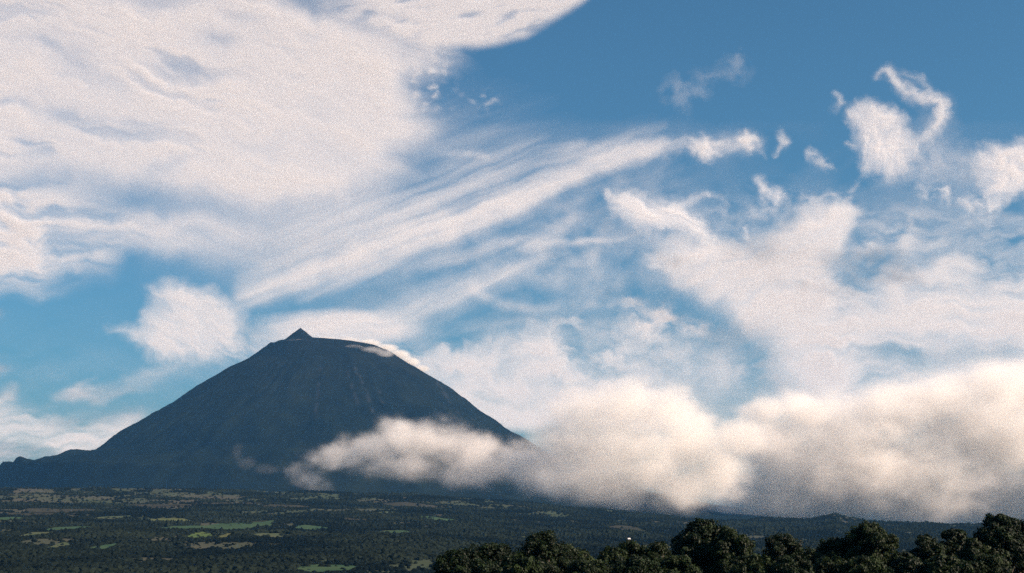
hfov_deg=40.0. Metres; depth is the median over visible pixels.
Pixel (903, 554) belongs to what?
evergreen tree
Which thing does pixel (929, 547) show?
evergreen tree
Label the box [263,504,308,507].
pasture
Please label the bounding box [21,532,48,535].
pasture
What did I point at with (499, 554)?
evergreen tree
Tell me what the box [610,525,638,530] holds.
pasture
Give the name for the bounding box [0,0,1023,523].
sky
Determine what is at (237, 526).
pasture
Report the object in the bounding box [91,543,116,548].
pasture
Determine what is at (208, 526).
pasture
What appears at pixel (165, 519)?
pasture
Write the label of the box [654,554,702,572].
leafy shrub
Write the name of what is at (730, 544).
evergreen tree
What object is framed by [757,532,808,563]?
evergreen tree
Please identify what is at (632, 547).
evergreen tree
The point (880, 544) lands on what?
evergreen tree
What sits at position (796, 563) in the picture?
leafy shrub
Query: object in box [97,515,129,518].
pasture
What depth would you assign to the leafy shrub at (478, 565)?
115.07 m
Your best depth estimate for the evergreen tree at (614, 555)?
133.58 m
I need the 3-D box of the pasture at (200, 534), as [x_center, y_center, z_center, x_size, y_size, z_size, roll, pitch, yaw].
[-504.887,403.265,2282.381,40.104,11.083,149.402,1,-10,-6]
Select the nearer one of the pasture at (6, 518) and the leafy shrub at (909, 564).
the leafy shrub at (909, 564)
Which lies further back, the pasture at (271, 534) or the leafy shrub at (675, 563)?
the pasture at (271, 534)
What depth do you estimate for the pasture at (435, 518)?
3387.89 m
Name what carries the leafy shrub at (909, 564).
on the ground
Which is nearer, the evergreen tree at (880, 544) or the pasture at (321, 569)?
the evergreen tree at (880, 544)
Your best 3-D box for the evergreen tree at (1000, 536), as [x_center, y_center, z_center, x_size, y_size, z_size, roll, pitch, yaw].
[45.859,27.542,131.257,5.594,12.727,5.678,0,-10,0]
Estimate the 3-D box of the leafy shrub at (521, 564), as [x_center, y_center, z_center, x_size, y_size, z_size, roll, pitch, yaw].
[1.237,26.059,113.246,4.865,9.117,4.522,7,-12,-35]
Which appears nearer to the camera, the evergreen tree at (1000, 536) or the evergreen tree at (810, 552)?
the evergreen tree at (1000, 536)
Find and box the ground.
[0,488,955,572]
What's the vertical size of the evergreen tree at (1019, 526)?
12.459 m
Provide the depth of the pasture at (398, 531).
2707.57 m
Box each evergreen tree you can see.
[431,548,474,572]
[458,542,522,572]
[514,529,574,572]
[558,542,595,572]
[597,545,629,570]
[618,539,647,563]
[641,540,671,571]
[670,518,728,572]
[706,527,755,572]
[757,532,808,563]
[804,546,819,563]
[811,537,847,568]
[840,520,899,571]
[886,551,913,566]
[907,534,947,561]
[939,528,966,557]
[956,537,991,560]
[973,513,1023,572]
[1010,517,1023,572]
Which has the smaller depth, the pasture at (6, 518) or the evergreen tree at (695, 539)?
the evergreen tree at (695, 539)
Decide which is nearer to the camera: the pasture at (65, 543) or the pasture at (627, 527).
the pasture at (65, 543)
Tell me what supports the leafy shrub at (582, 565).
on the ground
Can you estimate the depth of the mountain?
8583.34 m
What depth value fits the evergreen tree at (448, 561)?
132.41 m
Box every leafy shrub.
[451,557,501,572]
[501,553,546,572]
[567,557,612,572]
[608,554,663,572]
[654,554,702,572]
[728,552,770,572]
[765,551,814,572]
[813,555,847,572]
[844,555,886,572]
[885,555,924,572]
[920,554,973,572]
[970,553,1012,572]
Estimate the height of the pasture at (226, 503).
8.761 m
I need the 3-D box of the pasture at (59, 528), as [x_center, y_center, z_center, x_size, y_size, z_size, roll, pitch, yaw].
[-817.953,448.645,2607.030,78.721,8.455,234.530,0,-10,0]
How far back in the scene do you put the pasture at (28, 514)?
3345.78 m
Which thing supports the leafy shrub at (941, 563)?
on the ground
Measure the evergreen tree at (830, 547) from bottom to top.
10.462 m
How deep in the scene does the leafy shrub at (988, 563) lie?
115.08 m
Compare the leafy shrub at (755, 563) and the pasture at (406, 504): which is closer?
the leafy shrub at (755, 563)
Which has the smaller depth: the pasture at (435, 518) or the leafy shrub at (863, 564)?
the leafy shrub at (863, 564)
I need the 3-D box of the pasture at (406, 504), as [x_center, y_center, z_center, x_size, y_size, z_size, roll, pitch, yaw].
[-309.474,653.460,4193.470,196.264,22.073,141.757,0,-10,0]
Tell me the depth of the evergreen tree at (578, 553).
140.62 m
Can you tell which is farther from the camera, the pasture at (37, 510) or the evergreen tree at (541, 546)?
the pasture at (37, 510)
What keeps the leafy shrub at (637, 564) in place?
on the ground
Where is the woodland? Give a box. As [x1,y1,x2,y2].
[0,486,988,572]
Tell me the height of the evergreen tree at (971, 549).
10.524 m
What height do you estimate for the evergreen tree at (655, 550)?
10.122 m
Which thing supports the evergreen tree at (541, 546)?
on the ground
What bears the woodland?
on the ground
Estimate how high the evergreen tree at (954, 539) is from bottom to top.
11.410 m
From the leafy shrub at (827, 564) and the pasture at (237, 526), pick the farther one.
the pasture at (237, 526)
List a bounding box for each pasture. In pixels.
[0,517,20,519]
[9,512,51,515]
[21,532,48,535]
[26,508,94,513]
[47,526,90,529]
[47,542,69,547]
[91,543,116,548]
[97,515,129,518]
[130,504,190,506]
[152,518,189,520]
[156,523,233,528]
[188,532,212,537]
[193,520,273,528]
[196,502,252,503]
[254,533,289,536]
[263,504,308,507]
[295,525,326,529]
[297,564,355,571]
[380,530,408,532]
[383,502,436,507]
[421,516,453,520]
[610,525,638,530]
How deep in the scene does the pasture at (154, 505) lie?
3827.66 m
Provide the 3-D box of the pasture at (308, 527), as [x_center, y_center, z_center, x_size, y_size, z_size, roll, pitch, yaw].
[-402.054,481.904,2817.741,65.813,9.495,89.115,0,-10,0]
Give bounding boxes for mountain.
[0,328,886,521]

